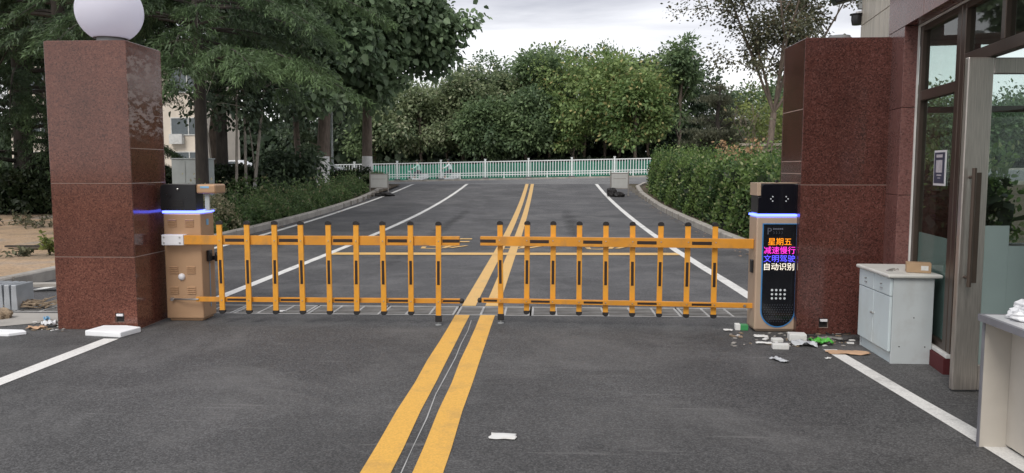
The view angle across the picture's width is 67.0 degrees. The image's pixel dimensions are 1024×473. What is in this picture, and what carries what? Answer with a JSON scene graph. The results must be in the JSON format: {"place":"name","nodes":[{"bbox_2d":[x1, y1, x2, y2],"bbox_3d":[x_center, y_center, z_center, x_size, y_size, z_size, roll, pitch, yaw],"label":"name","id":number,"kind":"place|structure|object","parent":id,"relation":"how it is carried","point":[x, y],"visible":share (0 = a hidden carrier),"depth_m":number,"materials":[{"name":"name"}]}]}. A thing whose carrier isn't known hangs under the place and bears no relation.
{"place":"outdoors","nodes":[
{"label":"outdoors","id":0,"kind":"place"},
{"bbox_2d":[0,215,54,275],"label":"sand lot","id":1,"kind":"structure","parent":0,"point":[11,234],"depth_m":14.78,"materials":[{"name":"sand"}]},
{"bbox_2d":[0,245,33,256],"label":"weed","id":2,"kind":"object","parent":1,"relation":"on","point":[23,251],"visible":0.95,"depth_m":12.62,"materials":[{"name":"green plant"}]},
{"bbox_2d":[37,229,53,254],"bbox_3d":[-7.636,0.113,12.778,0.372,0.465,0.530,-3,6,-28],"label":"weed","id":3,"kind":"object","parent":1,"relation":"on","point":[47,243],"visible":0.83,"depth_m":12.74,"materials":[{"name":"green plant"}]},
{"bbox_2d":[170,158,214,200],"bbox_3d":[-8.247,-1.183,20.055,0.967,1.689,0.503,0,5,2],"label":"utility cabinet","id":4,"kind":"object","parent":1,"relation":"on","point":[185,167],"visible":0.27,"depth_m":19.79,"materials":[{"name":"metal"}]},
{"bbox_2d":[0,184,399,214],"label":"bed","id":5,"kind":"object","parent":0,"point":[372,189],"visible":0.1,"depth_m":27.36,"materials":[{"name":"soil"}]},
{"bbox_2d":[0,1,174,150],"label":"broadleaf tree","id":6,"kind":"object","parent":5,"relation":"on","point":[42,61],"visible":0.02,"depth_m":28.35,"materials":[{"name":"green plant"}]},
{"bbox_2d":[0,3,185,188],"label":"cedar tree","id":7,"kind":"object","parent":5,"relation":"on","point":[22,108],"visible":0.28,"depth_m":22.60,"materials":[{"name":"green plant"}]},
{"bbox_2d":[0,162,306,214],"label":"tall hedge","id":8,"kind":"object","parent":5,"relation":"on","point":[25,190],"visible":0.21,"depth_m":22.34,"materials":[{"name":"green plant"}]},
{"bbox_2d":[162,38,259,197],"bbox_3d":[-9.259,-3.380,23.224,2.540,5.590,4.279,-3,6,-33],"label":"slim tree","id":9,"kind":"object","parent":5,"relation":"on","point":[214,104],"visible":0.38,"depth_m":22.79,"materials":[{"name":"green plant"}]},
{"bbox_2d":[207,38,216,164],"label":"broadleaf tree","id":10,"kind":"object","parent":5,"relation":"on","point":[212,135],"visible":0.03,"depth_m":34.10,"materials":[{"name":"plant"}]},
{"bbox_2d":[172,52,289,168],"bbox_3d":[-9.658,-3.700,26.193,4.398,5.500,5.644,0,5,2],"label":"slim tree","id":11,"kind":"object","parent":5,"relation":"on","point":[264,122],"visible":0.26,"depth_m":26.29,"materials":[{"name":"green plant"}]},
{"bbox_2d":[180,24,292,200],"bbox_3d":[-9.206,-3.941,25.183,4.207,6.235,3.992,0,5,2],"label":"slim tree","id":12,"kind":"object","parent":5,"relation":"on","point":[267,90],"visible":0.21,"depth_m":25.28,"materials":[{"name":"green plant"}]},
{"bbox_2d":[167,3,306,199],"bbox_3d":[-9.396,-4.283,26.160,4.861,6.697,4.642,0,5,2],"label":"slim tree","id":13,"kind":"object","parent":5,"relation":"on","point":[245,140],"visible":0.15,"depth_m":25.93,"materials":[{"name":"green plant"}]},
{"bbox_2d":[154,0,345,162],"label":"cedar tree","id":14,"kind":"object","parent":5,"relation":"on","point":[221,147],"visible":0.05,"depth_m":28.62,"materials":[{"name":"green plant"}]},
{"bbox_2d":[221,173,280,201],"bbox_3d":[-8.713,-1.501,25.791,1.995,1.253,1.619,-2,5,-22],"label":"bush","id":15,"kind":"object","parent":5,"relation":"on","point":[241,183],"visible":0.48,"depth_m":25.67,"materials":[{"name":"green plant"}]},
{"bbox_2d":[208,11,350,188],"bbox_3d":[-7.966,-4.253,26.246,4.650,6.640,4.240,-2,6,-23],"label":"slim tree","id":16,"kind":"object","parent":5,"relation":"on","point":[294,105],"visible":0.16,"depth_m":26.01,"materials":[{"name":"green plant"}]},
{"bbox_2d":[205,54,360,156],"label":"broadleaf tree","id":17,"kind":"object","parent":5,"relation":"on","point":[295,127],"depth_m":40.14,"materials":[{"name":"green plant"}]},
{"bbox_2d":[240,143,333,193],"bbox_3d":[-8.266,-2.270,27.886,3.734,2.279,3.336,0,5,2],"label":"bush","id":18,"kind":"object","parent":5,"relation":"on","point":[292,164],"visible":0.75,"depth_m":27.57,"materials":[{"name":"green plant"}]},
{"bbox_2d":[176,0,405,184],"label":"broadleaf tree","id":19,"kind":"object","parent":5,"relation":"on","point":[362,38],"visible":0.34,"depth_m":31.17,"materials":[{"name":"green plant"}]},
{"bbox_2d":[33,184,748,307],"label":"entrance road","id":20,"kind":"structure","parent":0,"point":[474,212],"depth_m":13.15,"materials":[{"name":"asphalt"}]},
{"bbox_2d":[33,184,412,290],"bbox_3d":[-10.086,-0.927,23.338,9.917,0.718,29.218,0,5,2],"label":"white line","id":21,"kind":"object","parent":20,"relation":"on","point":[289,226],"visible":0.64,"depth_m":21.97,"materials":[{"name":"paint"}]},
{"bbox_2d":[216,184,467,296],"bbox_3d":[-2.794,-0.909,23.125,0.170,0.720,29.240,0,5,2],"label":"white line","id":22,"kind":"object","parent":20,"relation":"on","point":[241,288],"visible":0.84,"depth_m":12.83,"materials":[{"name":"paint"}]},
{"bbox_2d":[0,186,710,280],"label":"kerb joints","id":23,"kind":"object","parent":20,"relation":"on","point":[635,191],"visible":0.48,"depth_m":29.10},
{"bbox_2d":[369,172,388,191],"bbox_3d":[-5.447,-2.191,31.683,0.810,0.916,0.400,0,5,2],"label":"sign board","id":24,"kind":"object","parent":20,"relation":"on","point":[378,180],"visible":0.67,"depth_m":31.66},
{"bbox_2d":[462,184,527,305],"bbox_3d":[0.135,-0.897,22.974,0.150,0.724,29.300,0,5,2],"label":"yellow line","id":25,"kind":"object","parent":20,"relation":"on","point":[475,293],"visible":0.9,"depth_m":11.22,"materials":[{"name":"paint"}]},
{"bbox_2d":[332,252,678,254],"bbox_3d":[-0.125,0.301,13.506,6.043,0.001,0.360,0,5,1],"label":"stop line","id":26,"kind":"object","parent":20,"relation":"on","point":[387,253],"visible":0.84,"depth_m":13.54,"materials":[{"name":"yellow paint"}]},
{"bbox_2d":[485,184,533,305],"bbox_3d":[0.389,-0.897,22.964,0.150,0.724,29.300,0,5,2],"label":"yellow line","id":27,"kind":"object","parent":20,"relation":"on","point":[508,263],"visible":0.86,"depth_m":12.83,"materials":[{"name":"paint"}]},
{"bbox_2d":[610,171,629,195],"bbox_3d":[4.282,-2.124,30.782,0.758,0.987,0.400,0,5,2],"label":"sign board","id":28,"kind":"object","parent":20,"relation":"on","point":[620,180],"visible":0.81,"depth_m":30.76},
{"bbox_2d":[595,184,747,298],"bbox_3d":[3.393,-0.880,22.770,0.165,0.725,29.040,0,5,3],"label":"white line","id":29,"kind":"object","parent":20,"relation":"on","point":[735,287],"visible":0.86,"depth_m":12.55,"materials":[{"name":"paint"}]},
{"bbox_2d":[0,312,1023,472],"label":"forecourt road","id":30,"kind":"structure","parent":0,"point":[263,393],"depth_m":5.01,"materials":[{"name":"asphalt"}]},
{"bbox_2d":[0,329,26,336],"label":"foam board","id":31,"kind":"object","parent":30,"relation":"on","point":[9,332],"visible":1,"depth_m":6.96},
{"bbox_2d":[0,313,57,325],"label":"concrete apron","id":32,"kind":"object","parent":30,"relation":"on","point":[21,318],"depth_m":7.72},
{"bbox_2d":[0,338,116,384],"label":"white line","id":33,"kind":"object","parent":30,"relation":"on","point":[40,365],"visible":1,"depth_m":6.00,"materials":[{"name":"paint"}]},
{"bbox_2d":[43,40,167,328],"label":"gate pillar","id":34,"kind":"structure","parent":30,"relation":"on","point":[105,132],"depth_m":7.12,"materials":[{"name":"stone"}]},
{"bbox_2d":[74,0,143,40],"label":"globe lamp","id":35,"kind":"object","parent":34,"relation":"on","point":[110,19],"visible":0.84,"depth_m":7.02,"materials":[{"name":"white"}]},
{"bbox_2d":[85,325,140,337],"bbox_3d":[-3.611,0.858,7.017,0.399,0.050,0.299,1,5,8],"label":"foam block","id":36,"kind":"object","parent":30,"relation":"on","point":[118,331],"depth_m":6.92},
{"bbox_2d":[160,184,463,325],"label":"barrier gate","id":37,"kind":"structure","parent":30,"relation":"on","point":[190,239],"depth_m":7.44,"materials":[{"name":"orange metal"}]},
{"bbox_2d":[360,315,469,472],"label":"yellow line","id":38,"kind":"object","parent":30,"relation":"on","point":[385,454],"visible":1,"depth_m":4.83,"materials":[{"name":"paint"}]},
{"bbox_2d":[31,319,854,346],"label":"rubble crumbs","id":39,"kind":"object","parent":30,"relation":"on","point":[734,337],"visible":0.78,"depth_m":6.85,"materials":[{"name":"concrete"}]},
{"bbox_2d":[412,315,494,472],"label":"yellow line","id":40,"kind":"object","parent":30,"relation":"on","point":[434,454],"visible":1,"depth_m":4.83,"materials":[{"name":"paint"}]},
{"bbox_2d":[477,180,797,330],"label":"barrier gate","id":41,"kind":"structure","parent":30,"relation":"on","point":[770,243],"depth_m":7.17,"materials":[{"name":"metal"}]},
{"bbox_2d":[781,34,891,334],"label":"gate pillar","id":42,"kind":"structure","parent":30,"relation":"on","point":[836,110],"depth_m":6.88,"materials":[{"name":"stone"}]},
{"bbox_2d":[825,350,870,354],"bbox_3d":[2.725,0.938,6.270,0.353,0.018,0.131,0,5,5],"label":"cardboard sheet","id":43,"kind":"object","parent":30,"relation":"on","point":[855,352],"visible":1,"depth_m":6.26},
{"bbox_2d":[856,264,942,363],"bbox_3d":[3.082,0.606,6.217,0.400,0.695,0.685,0,5,4],"label":"side cabinet","id":44,"kind":"object","parent":30,"relation":"on","point":[895,316],"visible":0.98,"depth_m":5.93,"materials":[{"name":"grey laminate"}]},
{"bbox_2d":[905,261,931,272],"bbox_3d":[3.147,0.237,5.991,0.170,0.076,0.112,2,5,22],"label":"cardboard box","id":45,"kind":"object","parent":44,"relation":"on","point":[917,267],"visible":1,"depth_m":5.95,"materials":[{"name":"cardboard"}]},
{"bbox_2d":[824,349,1023,471],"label":"white line","id":46,"kind":"object","parent":30,"relation":"on","point":[1010,456],"visible":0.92,"depth_m":4.79,"materials":[{"name":"paint"}]},
{"bbox_2d":[860,0,1023,389],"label":"guard booth","id":47,"kind":"object","parent":30,"relation":"on","point":[975,261],"visible":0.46,"depth_m":5.61,"materials":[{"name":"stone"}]},
{"bbox_2d":[933,150,946,185],"bbox_3d":[3.285,-0.526,5.939,0.013,0.270,0.250,1,5,11],"label":"poster","id":48,"kind":"object","parent":47,"relation":"attached to","point":[940,166],"visible":1,"depth_m":5.91,"materials":[{"name":"white paper"}]},
{"bbox_2d":[910,0,1023,353],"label":"window frame","id":49,"kind":"structure","parent":47,"relation":"in","point":[1009,42],"depth_m":5.61,"materials":[{"name":"brown metal"}]},
{"bbox_2d":[949,57,1023,389],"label":"door","id":50,"kind":"structure","parent":47,"relation":"in","point":[989,275],"depth_m":5.12,"materials":[{"name":"metal"}]},
{"bbox_2d":[976,314,1023,455],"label":"desk","id":51,"kind":"object","parent":30,"relation":"on","point":[1000,418],"visible":1,"depth_m":4.12,"materials":[{"name":"wood"}]},
{"bbox_2d":[1005,299,1023,321],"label":"plastic bag","id":52,"kind":"object","parent":51,"relation":"on","point":[1016,312],"visible":1,"depth_m":3.95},
{"bbox_2d":[0,0,1023,120],"label":"sky","id":53,"kind":"structure","parent":0,"point":[515,24],"materials":[{"name":"white"}]},
{"bbox_2d":[387,170,1023,183],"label":"cross road","id":54,"kind":"structure","parent":0,"point":[639,180],"depth_m":42.39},
{"bbox_2d":[629,184,1023,242],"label":"bed","id":55,"kind":"object","parent":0,"point":[1015,203],"visible":0.03,"depth_m":24.48,"materials":[{"name":"soil"}]},
{"bbox_2d":[675,81,754,156],"bbox_3d":[8.414,-4.177,32.476,3.339,4.801,4.317,0,5,2],"label":"pine tree","id":56,"kind":"object","parent":55,"relation":"on","point":[704,135],"visible":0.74,"depth_m":32.28,"materials":[{"name":"green plant"}]},
{"bbox_2d":[720,96,779,152],"bbox_3d":[7.288,-2.458,23.531,1.777,3.644,2.039,0,5,2],"label":"sparse tree","id":57,"kind":"object","parent":55,"relation":"on","point":[746,119],"visible":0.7,"depth_m":23.59,"materials":[{"name":"green plant"}]},
{"bbox_2d":[660,0,861,153],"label":"sparse tree","id":58,"kind":"object","parent":55,"relation":"on","point":[784,25],"visible":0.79,"depth_m":26.95,"materials":[{"name":"green plant"}]},
{"bbox_2d":[645,122,1023,242],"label":"tall hedge","id":59,"kind":"object","parent":55,"relation":"on","point":[707,185],"visible":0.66,"depth_m":16.50,"materials":[{"name":"green plant"}]},
{"bbox_3d":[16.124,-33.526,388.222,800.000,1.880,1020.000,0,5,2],"label":"ground","id":60,"kind":"structure","parent":0,"visible":0},
{"bbox_2d":[0,0,222,111],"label":"cedar tree","id":61,"kind":"object","parent":60,"relation":"on","point":[58,6],"visible":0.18,"depth_m":19.68,"materials":[{"name":"green plant"}]},
{"bbox_2d":[11,42,239,166],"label":"apartment building","id":62,"kind":"structure","parent":60,"relation":"on","point":[179,138],"depth_m":47.49,"materials":[{"name":"concrete"}]},
{"bbox_2d":[170,117,194,134],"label":"window","id":63,"kind":"structure","parent":62,"relation":"in","point":[176,128],"depth_m":47.45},
{"bbox_2d":[0,188,382,281],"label":"kerb","id":64,"kind":"structure","parent":60,"relation":"on","point":[43,274],"depth_m":17.90,"materials":[{"name":"stone"}]},
{"bbox_2d":[198,163,369,233],"bbox_3d":[-6.535,-1.256,24.012,1.562,2.164,16.778,0,5,1],"label":"shrub border","id":65,"kind":"object","parent":60,"relation":"on","point":[256,210],"visible":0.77,"depth_m":22.10,"materials":[{"name":"green plant"}]},
{"bbox_2d":[269,97,358,161],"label":"broadleaf tree","id":66,"kind":"object","parent":60,"relation":"on","point":[303,128],"visible":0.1,"depth_m":71.58,"materials":[{"name":"green plant"}]},
{"bbox_2d":[330,165,371,181],"bbox_3d":[-14.579,-2.880,36.866,16.193,1.170,1.536,0,5,2],"label":"clipped hedge","id":67,"kind":"object","parent":60,"relation":"on","point":[364,171],"visible":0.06,"depth_m":36.24,"materials":[{"name":"green plant"}]},
{"bbox_2d":[335,74,415,161],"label":"broadleaf tree","id":68,"kind":"object","parent":60,"relation":"on","point":[357,145],"visible":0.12,"depth_m":68.12,"materials":[{"name":"green plant"}]},
{"bbox_2d":[333,0,492,172],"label":"broadleaf tree","id":69,"kind":"object","parent":60,"relation":"on","point":[429,39],"visible":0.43,"depth_m":34.99,"materials":[{"name":"green plant"}]},
{"bbox_2d":[372,76,469,162],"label":"broadleaf tree","id":70,"kind":"object","parent":60,"relation":"on","point":[409,104],"visible":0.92,"depth_m":65.75,"materials":[{"name":"green plant"}]},
{"bbox_2d":[233,304,675,315],"bbox_3d":[-1.216,0.951,8.213,11.420,0.336,0.640,0,5,2],"label":"drain channel","id":71,"kind":"object","parent":60,"relation":"on","point":[460,306],"visible":0.05,"depth_m":8.43,"materials":[{"name":"concrete"}]},
{"bbox_2d":[14,303,57,311],"bbox_3d":[-4.836,0.786,8.349,0.755,0.041,0.500,0,5,2],"label":"drain grate","id":72,"kind":"object","parent":71,"relation":"on","point":[52,308],"visible":0.3,"depth_m":8.24,"materials":[{"name":"metal"}]},
{"bbox_2d":[234,305,317,313],"bbox_3d":[-2.513,0.794,8.253,0.755,0.041,0.500,0,5,2],"label":"drain grate","id":73,"kind":"object","parent":71,"relation":"on","point":[268,309],"visible":0.6,"depth_m":8.28,"materials":[{"name":"metal"}]},
{"bbox_2d":[306,305,387,314],"bbox_3d":[-1.738,0.797,8.221,0.755,0.041,0.500,0,5,2],"label":"drain grate","id":74,"kind":"object","parent":71,"relation":"on","point":[348,309],"visible":0.62,"depth_m":8.24,"materials":[{"name":"metal"}]},
{"bbox_2d":[381,306,458,314],"bbox_3d":[-0.964,0.800,8.189,0.755,0.041,0.500,0,5,2],"label":"drain grate","id":75,"kind":"object","parent":71,"relation":"on","point":[421,310],"visible":0.62,"depth_m":8.21,"materials":[{"name":"metal"}]},
{"bbox_2d":[456,306,529,315],"bbox_3d":[-0.190,0.802,8.157,0.755,0.041,0.500,0,5,2],"label":"drain grate","id":76,"kind":"object","parent":71,"relation":"on","point":[487,310],"visible":0.73,"depth_m":8.18,"materials":[{"name":"metal"}]},
{"bbox_2d":[531,307,602,315],"bbox_3d":[0.585,0.805,8.126,0.755,0.041,0.500,0,5,2],"label":"drain grate","id":77,"kind":"object","parent":71,"relation":"on","point":[568,311],"visible":0.53,"depth_m":8.15,"materials":[{"name":"metal"}]},
{"bbox_2d":[608,307,681,316],"bbox_3d":[1.359,0.808,8.094,0.755,0.041,0.500,0,5,2],"label":"drain grate","id":78,"kind":"object","parent":71,"relation":"on","point":[641,312],"visible":0.56,"depth_m":8.11,"materials":[{"name":"metal"}]},
{"bbox_2d":[676,308,746,316],"bbox_3d":[2.133,0.811,8.062,0.755,0.041,0.500,0,5,2],"label":"drain grate","id":79,"kind":"object","parent":71,"relation":"on","point":[720,312],"visible":0.59,"depth_m":8.09,"materials":[{"name":"metal"}]},
{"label":"drain grate","id":80,"kind":"object","parent":71,"relation":"on","visible":0},
{"bbox_2d":[0,281,33,309],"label":"concrete blocks","id":81,"kind":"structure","parent":80,"relation":"on","point":[14,295],"depth_m":8.19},
{"bbox_2d":[3,296,56,308],"bbox_3d":[-5.288,0.698,8.294,1.236,0.134,0.240,0,5,2],"label":"brushwood","id":82,"kind":"object","parent":80,"relation":"on","point":[32,303],"visible":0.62,"depth_m":8.25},
{"bbox_2d":[411,63,505,161],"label":"broadleaf tree","id":83,"kind":"object","parent":60,"relation":"on","point":[465,86],"visible":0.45,"depth_m":67.06,"materials":[{"name":"green plant"}]},
{"bbox_2d":[446,90,523,160],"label":"broadleaf tree","id":84,"kind":"object","parent":60,"relation":"on","point":[473,120],"visible":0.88,"depth_m":63.58,"materials":[{"name":"green plant"}]},
{"bbox_2d":[464,49,522,108],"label":"broadleaf tree","id":85,"kind":"object","parent":60,"relation":"on","point":[482,57],"visible":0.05,"depth_m":77.69,"materials":[{"name":"green plant"}]},
{"bbox_2d":[339,154,650,169],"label":"clipped hedge","id":86,"kind":"object","parent":60,"relation":"on","point":[376,162],"visible":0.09,"depth_m":63.52,"materials":[{"name":"green plant"}]},
{"bbox_2d":[473,64,529,156],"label":"broadleaf tree","id":87,"kind":"object","parent":60,"relation":"on","point":[501,83],"visible":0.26,"depth_m":68.05,"materials":[{"name":"green plant"}]},
{"bbox_2d":[0,107,1023,169],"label":"distant wood","id":88,"kind":"object","parent":60,"relation":"on","point":[269,136],"visible":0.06,"depth_m":83.46,"materials":[{"name":"green plant"}]},
{"bbox_2d":[373,160,650,179],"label":"green screen","id":89,"kind":"object","parent":60,"relation":"on","point":[494,167],"visible":0.34,"depth_m":60.98,"materials":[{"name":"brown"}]},
{"bbox_2d":[480,76,565,160],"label":"broadleaf tree","id":90,"kind":"object","parent":60,"relation":"on","point":[535,131],"visible":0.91,"depth_m":62.66,"materials":[{"name":"green plant"}]},
{"bbox_2d":[502,40,581,157],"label":"broadleaf tree","id":91,"kind":"object","parent":60,"relation":"on","point":[545,44],"visible":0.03,"depth_m":79.74,"materials":[{"name":"green plant"}]},
{"bbox_2d":[504,41,586,157],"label":"broadleaf tree","id":92,"kind":"object","parent":60,"relation":"on","point":[552,62],"visible":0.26,"depth_m":66.25,"materials":[{"name":"green plant"}]},
{"bbox_2d":[550,116,590,161],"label":"broadleaf tree","id":93,"kind":"object","parent":60,"relation":"on","point":[573,143],"visible":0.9,"depth_m":62.56,"materials":[{"name":"green plant"}]},
{"bbox_2d":[541,43,626,158],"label":"broadleaf tree","id":94,"kind":"object","parent":60,"relation":"on","point":[584,151],"visible":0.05,"depth_m":73.55,"materials":[{"name":"green plant"}]},
{"bbox_2d":[517,40,684,157],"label":"broadleaf tree","id":95,"kind":"object","parent":60,"relation":"on","point":[597,78],"visible":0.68,"depth_m":62.71,"materials":[{"name":"green plant"}]},
{"bbox_2d":[581,37,660,157],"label":"broadleaf tree","id":96,"kind":"object","parent":60,"relation":"on","point":[611,50],"visible":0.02,"depth_m":77.39,"materials":[{"name":"green plant"}]},
{"bbox_2d":[586,66,682,159],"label":"broadleaf tree","id":97,"kind":"object","parent":60,"relation":"on","point":[643,100],"visible":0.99,"depth_m":60.25,"materials":[{"name":"green plant"}]},
{"bbox_2d":[625,48,692,156],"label":"broadleaf tree","id":98,"kind":"object","parent":60,"relation":"on","point":[669,134],"visible":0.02,"depth_m":74.37,"materials":[{"name":"green plant"}]},
{"bbox_2d":[654,29,709,147],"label":"broadleaf tree","id":99,"kind":"object","parent":60,"relation":"on","point":[681,60],"visible":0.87,"depth_m":62.02,"materials":[{"name":"green plant"}]},
{"bbox_2d":[666,59,744,150],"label":"broadleaf tree","id":100,"kind":"object","parent":60,"relation":"on","point":[699,107],"visible":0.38,"depth_m":66.86,"materials":[{"name":"green plant"}]},
{"bbox_2d":[389,168,1023,181],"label":"fence kerb","id":101,"kind":"structure","parent":60,"relation":"on","point":[544,178],"depth_m":49.26,"materials":[{"name":"concrete"}]},
{"bbox_2d":[335,156,650,179],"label":"road railing","id":102,"kind":"object","parent":101,"relation":"on","point":[498,172],"visible":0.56,"depth_m":49.39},
{"bbox_2d":[697,78,767,150],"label":"broadleaf tree","id":103,"kind":"object","parent":60,"relation":"on","point":[746,94],"visible":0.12,"depth_m":72.23,"materials":[{"name":"green plant"}]},
{"bbox_2d":[722,78,782,158],"bbox_3d":[12.494,-4.954,36.804,4.673,5.082,5.778,5,7,42],"label":"broadleaf tree","id":104,"kind":"object","parent":60,"relation":"on","point":[761,127],"visible":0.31,"depth_m":36.49,"materials":[{"name":"green plant"}]},
{"bbox_2d":[735,70,783,142],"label":"broadleaf tree","id":105,"kind":"object","parent":60,"relation":"on","point":[772,89],"visible":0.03,"depth_m":57.98,"materials":[{"name":"green plant"}]},
{"bbox_2d":[636,181,1023,250],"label":"kerb","id":106,"kind":"structure","parent":60,"relation":"on","point":[704,227],"depth_m":20.32,"materials":[{"name":"concrete"}]},
{"bbox_2d":[915,100,952,158],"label":"broadleaf tree","id":107,"kind":"object","parent":60,"relation":"on","point":[933,124],"visible":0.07,"depth_m":56.35,"materials":[{"name":"green plant"}]},
{"bbox_2d":[927,74,1023,163],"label":"broadleaf tree","id":108,"kind":"object","parent":60,"relation":"on","point":[1001,130],"visible":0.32,"depth_m":58.23,"materials":[{"name":"green plant"}]},
{"bbox_2d":[991,78,1023,160],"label":"broadleaf tree","id":109,"kind":"object","parent":60,"relation":"on","point":[1019,95],"visible":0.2,"depth_m":64.14,"materials":[{"name":"green plant"}]},
{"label":"near bed","id":110,"kind":"structure","parent":0,"visible":0},
{"bbox_2d":[0,0,401,203],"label":"cedar tree","id":111,"kind":"object","parent":110,"relation":"on","point":[247,57],"visible":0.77,"depth_m":15.96,"materials":[{"name":"green plant"}]},
{"bbox_2d":[168,173,243,231],"bbox_3d":[-6.708,-0.305,15.782,1.284,1.975,4.436,0,5,2],"label":"shrub border","id":112,"kind":"object","parent":110,"relation":"on","point":[219,198],"visible":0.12,"depth_m":17.10,"materials":[{"name":"green plant"}]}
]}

